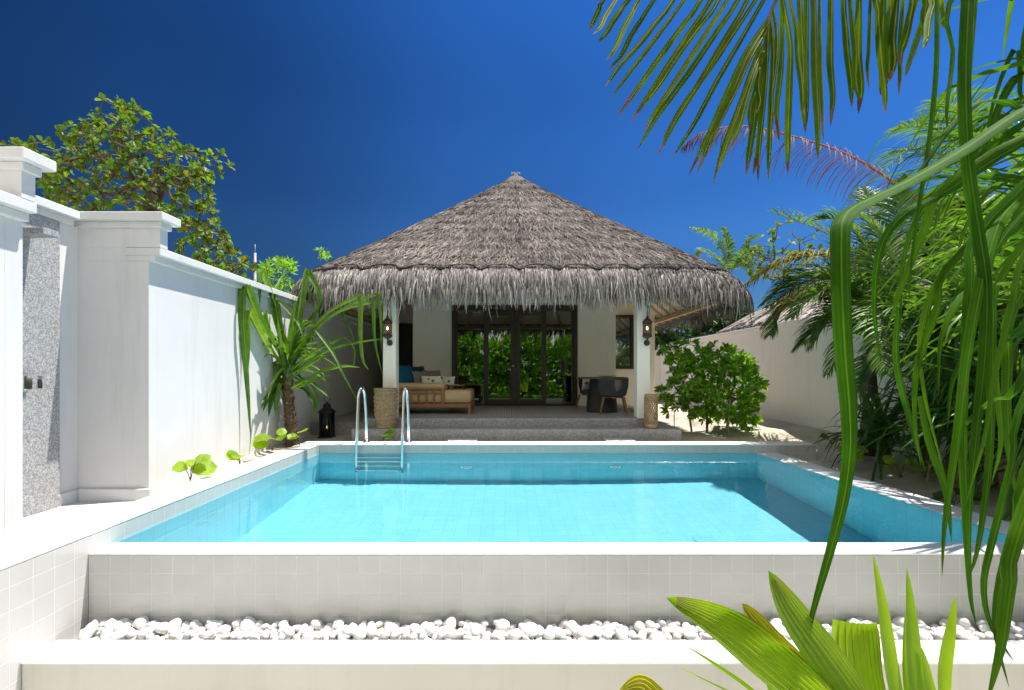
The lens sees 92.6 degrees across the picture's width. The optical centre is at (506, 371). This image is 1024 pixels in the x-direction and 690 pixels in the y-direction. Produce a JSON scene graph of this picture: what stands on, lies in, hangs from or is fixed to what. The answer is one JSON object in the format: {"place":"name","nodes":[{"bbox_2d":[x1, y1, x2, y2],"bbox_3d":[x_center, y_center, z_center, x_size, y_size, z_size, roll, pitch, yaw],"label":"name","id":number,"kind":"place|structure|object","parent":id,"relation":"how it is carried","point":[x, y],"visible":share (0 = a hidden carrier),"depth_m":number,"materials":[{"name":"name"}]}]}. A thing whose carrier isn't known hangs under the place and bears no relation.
{"place":"outdoors","nodes":[
{"label":"outdoors","id":0,"kind":"place"},
{"bbox_2d":[23,501,133,536],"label":"shower floor","id":1,"kind":"structure","parent":0,"point":[49,520],"depth_m":4.73,"materials":[{"name":"stone"}]},
{"bbox_2d":[23,214,59,516],"bbox_3d":[-4.454,-0.078,4.505,0.308,2.914,1.010,0,0,0],"label":"outdoor shower","id":2,"kind":"object","parent":1,"relation":"on","point":[41,363],"visible":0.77,"depth_m":4.80,"materials":[{"name":"stone"}]},
{"bbox_2d":[0,147,382,547],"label":"garden wall","id":3,"kind":"structure","parent":0,"point":[152,389],"depth_m":5.26,"materials":[{"name":"white paint"}]},
{"bbox_2d":[228,434,325,468],"bbox_3d":[-3.600,1.302,9.650,0.480,0.176,8.700,0,0,0],"label":"planting strip","id":4,"kind":"object","parent":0,"point":[311,437],"visible":0.12,"depth_m":7.97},
{"bbox_2d":[172,454,217,480],"bbox_3d":[-3.443,1.051,5.406,0.424,0.282,0.226,0,0,-11],"label":"creeper seedling","id":5,"kind":"object","parent":4,"relation":"on","point":[202,464],"visible":1,"depth_m":5.39,"materials":[{"name":"green plant"}]},
{"bbox_2d":[225,450,245,464],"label":"creeper seedling","id":6,"kind":"object","parent":4,"relation":"on","point":[231,455],"visible":0.91,"depth_m":6.21,"materials":[{"name":"green plant"}]},
{"bbox_2d":[251,428,286,450],"bbox_3d":[-3.482,1.005,7.230,0.315,0.330,0.500,0,0,23],"label":"creeper seedling","id":7,"kind":"object","parent":4,"relation":"on","point":[259,441],"visible":1,"depth_m":7.19,"materials":[{"name":"green plant"}]},
{"bbox_2d":[286,428,307,445],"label":"creeper seedling","id":8,"kind":"object","parent":4,"relation":"on","point":[291,436],"visible":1,"depth_m":7.62,"materials":[{"name":"green plant"}]},
{"bbox_2d":[238,268,383,447],"bbox_3d":[-2.863,-0.266,7.929,1.949,3.145,1.977,0,0,0],"label":"screw pine","id":9,"kind":"object","parent":4,"relation":"on","point":[294,343],"visible":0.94,"depth_m":7.86,"materials":[{"name":"green plant"}]},
{"bbox_2d":[317,396,335,437],"bbox_3d":[-3.400,0.848,9.250,0.340,0.780,0.340,0,0,0],"label":"floor lantern","id":10,"kind":"object","parent":4,"relation":"on","point":[327,421],"visible":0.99,"depth_m":9.15,"materials":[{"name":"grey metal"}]},
{"bbox_2d":[320,435,351,440],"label":"sand verge","id":11,"kind":"structure","parent":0,"point":[340,437],"depth_m":9.09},
{"bbox_2d":[448,438,477,440],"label":"stepping slab","id":12,"kind":"structure","parent":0,"point":[463,439],"depth_m":8.35,"materials":[{"name":"stone"}]},
{"bbox_2d":[0,0,1023,335],"label":"sky","id":13,"kind":"structure","parent":0,"point":[345,126],"materials":[{"name":"blue"}]},
{"bbox_2d":[603,438,635,440],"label":"stepping slab","id":14,"kind":"structure","parent":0,"point":[617,439],"depth_m":8.35,"materials":[{"name":"stone"}]},
{"bbox_2d":[644,394,657,428],"bbox_3d":[2.570,0.697,8.710,0.242,0.604,0.242,0,0,0],"label":"candle holder","id":15,"kind":"object","parent":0,"point":[651,421],"visible":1,"depth_m":8.63,"materials":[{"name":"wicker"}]},
{"bbox_2d":[653,401,857,453],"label":"sand yard","id":16,"kind":"structure","parent":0,"point":[771,430],"depth_m":9.56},
{"bbox_2d":[654,383,681,426],"bbox_3d":[3.423,0.685,10.147,0.946,0.970,0.675,0,0,-30],"label":"beach shrub","id":17,"kind":"object","parent":16,"relation":"on","point":[666,398],"visible":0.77,"depth_m":9.98,"materials":[{"name":"green plant"}]},
{"bbox_2d":[660,338,769,433],"bbox_3d":[4.105,0.271,9.594,2.560,1.930,1.678,0,0,0],"label":"beach shrub","id":18,"kind":"object","parent":16,"relation":"on","point":[693,390],"visible":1,"depth_m":9.20,"materials":[{"name":"green plant"}]},
{"bbox_2d":[655,286,1023,470],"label":"garden wall","id":19,"kind":"structure","parent":16,"relation":"on","point":[802,391],"depth_m":10.74,"materials":[{"name":"paint"}]},
{"bbox_2d":[620,555,956,689],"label":"young palm","id":20,"kind":"object","parent":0,"point":[846,655],"visible":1,"depth_m":1.12,"materials":[{"name":"green plant"}]},
{"bbox_2d":[807,451,1012,521],"bbox_3d":[5.380,1.368,4.600,2.040,0.274,7.200,0,0,0],"label":"sand bed","id":21,"kind":"object","parent":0,"point":[915,483],"visible":0.25,"depth_m":6.42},
{"bbox_2d":[589,0,944,182],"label":"coconut palm","id":22,"kind":"object","parent":21,"relation":"on","point":[890,49],"visible":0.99,"depth_m":2.73,"materials":[{"name":"green plant"}]},
{"bbox_2d":[744,169,960,456],"bbox_3d":[5.962,-1.132,8.016,3.086,4.883,4.085,0,0,0],"label":"coconut palm","id":23,"kind":"object","parent":21,"relation":"on","point":[861,289],"visible":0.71,"depth_m":7.92,"materials":[{"name":"green plant"}]},
{"bbox_2d":[837,445,868,461],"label":"creeper seedling","id":24,"kind":"object","parent":21,"relation":"on","point":[859,457],"visible":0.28,"depth_m":6.86,"materials":[{"name":"green plant"}]},
{"bbox_2d":[807,388,945,481],"bbox_3d":[5.331,0.949,6.911,1.984,1.670,1.579,0,0,-31],"label":"screw pine","id":25,"kind":"object","parent":21,"relation":"on","point":[880,446],"visible":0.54,"depth_m":6.86,"materials":[{"name":"green plant"}]},
{"bbox_2d":[883,455,932,477],"bbox_3d":[5.022,1.205,6.131,0.595,0.279,0.279,0,0,0],"label":"creeper seedling","id":26,"kind":"object","parent":21,"relation":"on","point":[887,460],"visible":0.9,"depth_m":6.18,"materials":[{"name":"green plant"}]},
{"bbox_2d":[908,460,947,477],"bbox_3d":[5.118,1.183,5.909,0.470,0.236,0.258,0,0,0],"label":"creeper seedling","id":27,"kind":"object","parent":21,"relation":"on","point":[913,468],"visible":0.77,"depth_m":5.94,"materials":[{"name":"green plant"}]},
{"bbox_2d":[837,196,1021,467],"bbox_3d":[5.660,-0.589,6.417,1.886,3.795,2.496,0,0,0],"label":"coconut palm","id":28,"kind":"object","parent":21,"relation":"on","point":[883,275],"visible":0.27,"depth_m":6.76,"materials":[{"name":"green plant"}]},
{"bbox_2d":[856,321,1019,489],"bbox_3d":[5.329,0.465,6.081,1.871,2.207,2.469,0,0,0],"label":"screw pine","id":29,"kind":"object","parent":21,"relation":"on","point":[930,397],"visible":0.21,"depth_m":6.16,"materials":[{"name":"green plant"}]},
{"bbox_2d":[854,220,1023,475],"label":"screw pine","id":30,"kind":"object","parent":21,"relation":"on","point":[956,344],"visible":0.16,"depth_m":6.09,"materials":[{"name":"green plant"}]},
{"bbox_2d":[864,320,1023,491],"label":"screw pine","id":31,"kind":"object","parent":21,"relation":"on","point":[1018,362],"visible":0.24,"depth_m":5.46,"materials":[{"name":"green plant"}]},
{"bbox_2d":[872,96,1023,384],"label":"screw pine","id":32,"kind":"object","parent":21,"relation":"on","point":[1000,300],"visible":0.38,"depth_m":4.62,"materials":[{"name":"green plant"}]},
{"bbox_2d":[889,98,1023,296],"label":"screw pine","id":33,"kind":"object","parent":21,"relation":"on","point":[1013,162],"visible":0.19,"depth_m":5.21,"materials":[{"name":"green plant"}]},
{"bbox_2d":[933,487,981,504],"bbox_3d":[4.859,1.365,5.311,0.466,0.190,0.352,0,0,0],"label":"creeper seedling","id":34,"kind":"object","parent":21,"relation":"on","point":[938,496],"visible":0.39,"depth_m":5.36,"materials":[{"name":"green plant"}]},
{"bbox_2d":[920,359,1023,520],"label":"screw pine","id":35,"kind":"object","parent":21,"relation":"on","point":[1019,460],"visible":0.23,"depth_m":4.80,"materials":[{"name":"green plant"}]},
{"bbox_2d":[809,0,1023,689],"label":"screw pine","id":36,"kind":"object","parent":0,"point":[986,242],"visible":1,"depth_m":1.43,"materials":[{"name":"green plant"}]},
{"label":"ground","id":37,"kind":"structure","parent":0,"visible":0},
{"bbox_2d":[0,92,258,279],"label":"sea almond tree","id":38,"kind":"object","parent":37,"relation":"on","point":[155,186],"visible":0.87,"depth_m":9.29,"materials":[{"name":"green plant"}]},
{"bbox_2d":[255,255,298,293],"bbox_3d":[-6.214,-0.686,13.248,1.109,5.172,2.173,0,0,-25],"label":"leafy tree","id":39,"kind":"object","parent":37,"relation":"on","point":[282,261],"visible":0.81,"depth_m":12.99,"materials":[{"name":"green plant"}]},
{"bbox_2d":[313,247,331,261],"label":"leafy tree","id":40,"kind":"object","parent":37,"relation":"on","point":[325,255],"visible":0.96,"depth_m":17.67,"materials":[{"name":"green plant"}]},
{"bbox_2d":[0,441,1023,689],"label":"swimming pool","id":41,"kind":"structure","parent":37,"relation":"in","point":[68,581],"depth_m":3.54,"materials":[{"name":"white tile"}]},
{"bbox_2d":[355,386,411,454],"bbox_3d":[-1.999,1.436,7.962,0.849,2.400,0.424,0,0,0],"label":"pool ladder","id":42,"kind":"object","parent":41,"relation":"attached to","point":[405,389],"visible":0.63,"depth_m":7.85,"materials":[{"name":"silver metal"}]},
{"bbox_2d":[21,640,1023,689],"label":"planter wall","id":43,"kind":"structure","parent":41,"relation":"attached to","point":[336,665],"depth_m":3.05,"materials":[{"name":"concrete"}]},
{"bbox_2d":[91,632,983,639],"bbox_3d":[1.087,2.292,3.413,8.226,0.815,0.253,0,0,0],"label":"trough bed","id":44,"kind":"object","parent":41,"relation":"in","point":[93,636],"depth_m":3.47,"materials":[{"name":"stone"}]},
{"bbox_2d":[77,619,1023,639],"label":"pebbles","id":45,"kind":"object","parent":44,"relation":"on","point":[665,632],"visible":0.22,"depth_m":3.42,"materials":[{"name":"stone"}]},
{"bbox_2d":[85,622,98,635],"bbox_3d":[-2.896,1.796,3.404,0.080,0.059,0.100,2,32,-13],"label":"pebble","id":46,"kind":"object","parent":45,"relation":"on","point":[93,626],"visible":0.66,"depth_m":3.40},
{"bbox_2d":[104,618,117,628],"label":"pebble","id":47,"kind":"object","parent":45,"relation":"on","point":[111,623],"visible":0.76,"depth_m":3.45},
{"bbox_2d":[132,616,148,627],"bbox_3d":[-2.619,1.792,3.499,0.112,0.077,0.091,-15,6,11],"label":"pebble","id":48,"kind":"object","parent":45,"relation":"on","point":[144,619],"visible":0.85,"depth_m":3.48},
{"bbox_2d":[137,627,148,638],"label":"pebble","id":49,"kind":"object","parent":45,"relation":"on","point":[142,633],"visible":1,"depth_m":3.35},
{"bbox_2d":[154,622,169,633],"bbox_3d":[-2.400,1.792,3.421,0.095,0.079,0.113,6,-30,15],"label":"pebble","id":50,"kind":"object","parent":45,"relation":"on","point":[162,628],"visible":0.92,"depth_m":3.39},
{"bbox_2d":[169,618,181,629],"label":"pebble","id":51,"kind":"object","parent":45,"relation":"on","point":[175,624],"visible":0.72,"depth_m":3.45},
{"bbox_2d":[202,630,215,639],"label":"pebble","id":52,"kind":"object","parent":45,"relation":"on","point":[208,634],"visible":0.98,"depth_m":3.31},
{"bbox_2d":[239,620,252,631],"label":"pebble","id":53,"kind":"object","parent":45,"relation":"on","point":[246,625],"visible":0.84,"depth_m":3.42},
{"bbox_2d":[283,626,294,637],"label":"pebble","id":54,"kind":"object","parent":45,"relation":"on","point":[289,631],"visible":1,"depth_m":3.35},
{"bbox_2d":[310,619,322,628],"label":"pebble","id":55,"kind":"object","parent":45,"relation":"on","point":[316,623],"visible":0.99,"depth_m":3.47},
{"bbox_2d":[331,621,343,630],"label":"pebble","id":56,"kind":"object","parent":45,"relation":"on","point":[336,625],"visible":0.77,"depth_m":3.43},
{"bbox_2d":[342,626,354,636],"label":"pebble","id":57,"kind":"object","parent":45,"relation":"on","point":[347,630],"visible":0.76,"depth_m":3.34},
{"bbox_2d":[384,622,396,632],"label":"pebble","id":58,"kind":"object","parent":45,"relation":"on","point":[389,627],"visible":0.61,"depth_m":3.39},
{"bbox_2d":[390,628,403,639],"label":"pebble","id":59,"kind":"object","parent":45,"relation":"on","point":[396,634],"visible":0.96,"depth_m":3.33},
{"bbox_2d":[424,622,435,636],"bbox_3d":[-0.533,1.794,3.399,0.086,0.071,0.100,-25,20,-12],"label":"pebble","id":60,"kind":"object","parent":45,"relation":"on","point":[430,629],"visible":0.93,"depth_m":3.38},
{"bbox_2d":[444,616,455,630],"bbox_3d":[-0.401,1.793,3.468,0.088,0.073,0.102,-7,31,13],"label":"pebble","id":61,"kind":"object","parent":45,"relation":"on","point":[450,623],"visible":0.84,"depth_m":3.45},
{"bbox_2d":[446,630,463,639],"bbox_3d":[-0.353,1.794,3.334,0.122,0.055,0.086,23,-49,-25],"label":"pebble","id":62,"kind":"object","parent":45,"relation":"on","point":[455,635],"visible":1,"depth_m":3.31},
{"bbox_2d":[469,623,482,634],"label":"pebble","id":63,"kind":"object","parent":45,"relation":"on","point":[477,626],"visible":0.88,"depth_m":3.38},
{"bbox_2d":[495,619,509,631],"bbox_3d":[-0.030,1.792,3.453,0.108,0.076,0.091,-22,31,-34],"label":"pebble","id":64,"kind":"object","parent":45,"relation":"on","point":[503,625],"visible":0.94,"depth_m":3.43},
{"bbox_2d":[543,629,555,639],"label":"pebble","id":65,"kind":"object","parent":45,"relation":"on","point":[548,634],"visible":0.95,"depth_m":3.30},
{"bbox_2d":[552,627,563,638],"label":"pebble","id":66,"kind":"object","parent":45,"relation":"on","point":[557,630],"visible":0.72,"depth_m":3.33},
{"bbox_2d":[568,624,578,636],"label":"pebble","id":67,"kind":"object","parent":45,"relation":"on","point":[572,628],"visible":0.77,"depth_m":3.38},
{"bbox_2d":[602,624,616,631],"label":"pebble","id":68,"kind":"object","parent":45,"relation":"on","point":[610,626],"visible":0.61,"depth_m":3.38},
{"bbox_2d":[645,620,656,628],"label":"pebble","id":69,"kind":"object","parent":45,"relation":"on","point":[649,624],"visible":0.87,"depth_m":3.45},
{"bbox_2d":[891,616,903,625],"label":"pebble","id":70,"kind":"object","parent":45,"relation":"on","point":[896,620],"visible":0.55,"depth_m":3.49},
{"bbox_2d":[933,630,943,639],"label":"pebble","id":71,"kind":"object","parent":45,"relation":"on","point":[939,635],"visible":0.5,"depth_m":3.32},
{"bbox_2d":[956,632,968,639],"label":"pebble","id":72,"kind":"object","parent":45,"relation":"on","point":[961,636],"visible":0.82,"depth_m":3.31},
{"bbox_2d":[957,617,970,626],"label":"pebble","id":73,"kind":"object","parent":45,"relation":"on","point":[963,621],"visible":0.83,"depth_m":3.47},
{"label":"pebble","id":74,"kind":"object","parent":45,"relation":"on","visible":0},
{"bbox_2d":[365,625,377,637],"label":"pebble","id":75,"kind":"object","parent":74,"relation":"on","point":[371,631],"visible":0.98,"depth_m":3.34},
{"label":"pebble","id":76,"kind":"object","parent":44,"relation":"on","visible":0},
{"bbox_2d":[634,621,644,631],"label":"pebble","id":77,"kind":"object","parent":76,"relation":"on","point":[639,626],"visible":0.94,"depth_m":3.42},
{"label":"pebble","id":78,"kind":"object","parent":44,"relation":"on","visible":0},
{"bbox_2d":[508,628,522,639],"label":"pebble","id":79,"kind":"object","parent":78,"relation":"on","point":[515,634],"visible":0.97,"depth_m":3.31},
{"bbox_2d":[116,453,1006,541],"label":"water","id":80,"kind":"structure","parent":41,"relation":"in","point":[540,497],"depth_m":4.85,"materials":[{"name":"liquid"}]},
{"bbox_2d":[655,302,753,355],"bbox_3d":[7.582,-0.641,18.914,4.651,4.293,1.940,0,0,0],"label":"hedge","id":81,"kind":"object","parent":37,"relation":"on","point":[662,338],"visible":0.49,"depth_m":18.38,"materials":[{"name":"green plant"}]},
{"bbox_2d":[689,226,764,324],"bbox_3d":[9.801,-2.379,21.820,3.233,8.370,2.498,0,0,32],"label":"coconut palm","id":82,"kind":"object","parent":37,"relation":"on","point":[737,259],"visible":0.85,"depth_m":21.85,"materials":[{"name":"green plant"}]},
{"bbox_2d":[740,215,829,293],"bbox_3d":[8.455,-1.972,14.729,3.439,5.410,1.775,0,0,0],"label":"sea almond tree","id":83,"kind":"object","parent":37,"relation":"on","point":[774,238],"visible":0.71,"depth_m":14.82,"materials":[{"name":"green plant"}]},
{"bbox_2d":[715,236,929,333],"bbox_3d":[12.325,-1.302,15.425,10.850,6.203,10.850,0,0,0],"label":"thatched hut","id":84,"kind":"object","parent":37,"relation":"on","point":[759,317],"visible":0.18,"depth_m":14.63,"materials":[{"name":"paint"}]},
{"bbox_2d":[680,82,1023,261],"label":"coconut palm","id":85,"kind":"object","parent":37,"relation":"on","point":[942,129],"visible":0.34,"depth_m":10.20,"materials":[{"name":"green plant"}]},
{"bbox_2d":[908,189,1023,289],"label":"heart leaved vine","id":86,"kind":"object","parent":37,"relation":"on","point":[960,201],"visible":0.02,"depth_m":7.48,"materials":[{"name":"green plant"}]},
{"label":"paved path","id":87,"kind":"structure","parent":0,"visible":0},
{"bbox_2d":[380,428,394,440],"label":"creeper seedling","id":88,"kind":"object","parent":87,"relation":"on","point":[389,432],"visible":0.89,"depth_m":8.33,"materials":[{"name":"green plant"}]},
{"bbox_2d":[289,172,753,440],"bbox_3d":[0.240,-1.951,13.250,9.152,6.702,9.500,0,0,0],"label":"villa","id":89,"kind":"object","parent":87,"relation":"on","point":[517,303],"visible":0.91,"depth_m":9.71,"materials":[{"name":"plant"}]},
{"bbox_2d":[373,388,397,428],"bbox_3d":[-2.159,0.644,8.741,0.434,0.710,0.433,0,0,0],"label":"planter pot","id":90,"kind":"object","parent":89,"relation":"on","point":[385,400],"visible":0.99,"depth_m":8.57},
{"bbox_2d":[382,305,392,345],"bbox_3d":[-2.160,-0.839,8.865,0.180,0.729,0.190,0,0,0],"label":"wall lantern","id":91,"kind":"object","parent":89,"relation":"attached to","point":[387,320],"depth_m":8.82,"materials":[{"name":"brown metal"}]},
{"bbox_2d":[382,323,412,387],"bbox_3d":[-3.130,-0.325,15.159,1.540,2.350,0.078,0,0,0],"label":"side door","id":92,"kind":"structure","parent":89,"relation":"in","point":[405,329],"depth_m":15.12,"materials":[{"name":"brown wood"}]},
{"bbox_2d":[399,383,474,413],"bbox_3d":[-1.570,0.535,10.413,1.700,0.630,1.274,0,0,0],"label":"daybed","id":93,"kind":"object","parent":89,"relation":"on","point":[430,395],"visible":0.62,"depth_m":9.83,"materials":[{"name":"brown wood"}]},
{"bbox_2d":[399,365,413,382],"bbox_3d":[-2.130,0.080,10.250,0.247,0.470,0.520,0,0,28],"label":"cushion","id":94,"kind":"object","parent":93,"relation":"on","point":[405,374],"visible":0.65,"depth_m":10.16,"materials":[{"name":"blue fabric"}]},
{"bbox_2d":[412,371,429,382],"bbox_3d":[-1.790,0.170,10.400,0.440,0.384,0.222,0,0,-40],"label":"cushion","id":95,"kind":"object","parent":93,"relation":"on","point":[417,375],"visible":0.38,"depth_m":10.31,"materials":[{"name":"fabric"}]},
{"bbox_2d":[421,376,442,382],"bbox_3d":[-1.550,0.200,10.170,0.461,0.238,0.155,0,0,-7],"label":"cushion","id":96,"kind":"object","parent":93,"relation":"on","point":[432,379],"visible":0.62,"depth_m":10.13,"materials":[{"name":"fabric"}]},
{"bbox_2d":[443,376,454,386],"bbox_3d":[-1.250,0.210,10.421,0.300,0.235,0.144,0,0,8],"label":"cushion","id":97,"kind":"object","parent":93,"relation":"on","point":[448,380],"visible":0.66,"depth_m":10.38,"materials":[{"name":"fabric"}]},
{"bbox_2d":[484,311,514,403],"bbox_3d":[-0.183,-0.365,12.250,0.788,2.326,0.121,0,0,0],"label":"door","id":98,"kind":"structure","parent":89,"relation":"in","point":[499,334],"depth_m":12.27,"materials":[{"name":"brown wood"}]},
{"bbox_2d":[515,311,545,403],"bbox_3d":[0.603,-0.365,12.283,0.778,2.326,0.055,0,0,0],"label":"door","id":99,"kind":"structure","parent":89,"relation":"in","point":[530,329],"depth_m":12.27,"materials":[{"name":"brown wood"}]},
{"bbox_2d":[575,379,588,408],"bbox_3d":[1.930,0.489,11.121,0.631,0.719,0.571,0,0,40],"label":"rope chair","id":100,"kind":"object","parent":89,"relation":"on","point":[583,392],"visible":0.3,"depth_m":11.10,"materials":[{"name":"brown wood"}]},
{"bbox_2d":[581,379,589,389],"bbox_3d":[1.880,0.280,11.200,0.360,0.293,0.142,0,0,-20],"label":"cushion","id":101,"kind":"object","parent":100,"relation":"on","point":[585,384],"visible":0.5,"depth_m":11.12,"materials":[{"name":"fabric"}]},
{"bbox_2d":[576,377,627,412],"bbox_3d":[2.030,0.478,10.420,1.090,0.736,1.090,0,0,0],"label":"dining table","id":102,"kind":"object","parent":89,"relation":"on","point":[594,400],"visible":0.71,"depth_m":10.18,"materials":[{"name":"brown wood"}]},
{"bbox_2d":[598,378,628,414],"bbox_3d":[2.170,0.489,9.979,0.631,0.719,0.571,0,0,8],"label":"rope chair","id":103,"kind":"object","parent":89,"relation":"on","point":[613,390],"visible":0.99,"depth_m":9.77,"materials":[{"name":"fabric"}]},
{"bbox_2d":[616,315,633,368],"bbox_3d":[3.290,-0.850,13.955,0.620,1.540,0.190,0,0,0],"label":"window","id":104,"kind":"structure","parent":89,"relation":"in","point":[624,323],"depth_m":13.96,"materials":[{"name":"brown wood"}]},
{"bbox_2d":[642,305,651,345],"bbox_3d":[2.545,-0.839,8.865,0.180,0.729,0.190,0,0,0],"label":"wall lantern","id":105,"kind":"object","parent":89,"relation":"attached to","point":[647,335],"depth_m":8.82,"materials":[{"name":"brown metal"}]},
{"label":"pebble","id":106,"kind":"object","parent":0,"visible":0},
{"bbox_2d":[534,625,544,637],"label":"pebble","id":107,"kind":"object","parent":106,"relation":"on","point":[539,628],"visible":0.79,"depth_m":3.37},
{"label":"pebble","id":108,"kind":"object","parent":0,"visible":0},
{"bbox_2d":[302,626,313,639],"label":"pebble","id":109,"kind":"object","parent":108,"relation":"on","point":[308,632],"visible":0.89,"depth_m":3.31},
{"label":"pebble","id":110,"kind":"object","parent":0,"visible":0},
{"bbox_2d":[354,628,366,639],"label":"pebble","id":111,"kind":"object","parent":110,"relation":"on","point":[360,633],"visible":0.97,"depth_m":3.31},
{"label":"pebble","id":112,"kind":"object","parent":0,"visible":0},
{"bbox_2d":[615,628,628,639],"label":"pebble","id":113,"kind":"object","parent":112,"relation":"on","point":[620,633],"visible":0.89,"depth_m":3.31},
{"label":"pebble","id":114,"kind":"object","parent":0,"visible":0},
{"bbox_2d":[110,628,127,639],"bbox_3d":[-2.643,1.794,3.336,0.082,0.068,0.097,23,14,26],"label":"pebble","id":115,"kind":"object","parent":114,"relation":"on","point":[119,634],"visible":0.93,"depth_m":3.31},
{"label":"pebble","id":116,"kind":"object","parent":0,"visible":0},
{"bbox_2d":[78,628,91,639],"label":"pebble","id":117,"kind":"object","parent":116,"relation":"on","point":[85,633],"visible":0.89,"depth_m":3.32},
{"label":"pebble","id":118,"kind":"object","parent":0,"visible":0},
{"bbox_2d":[380,631,389,639],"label":"pebble","id":119,"kind":"object","parent":118,"relation":"on","point":[384,635],"visible":1,"depth_m":3.31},
{"label":"pebble","id":120,"kind":"object","parent":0,"visible":0},
{"bbox_2d":[126,630,138,638],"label":"pebble","id":121,"kind":"object","parent":120,"relation":"on","point":[131,633],"visible":0.91,"depth_m":3.33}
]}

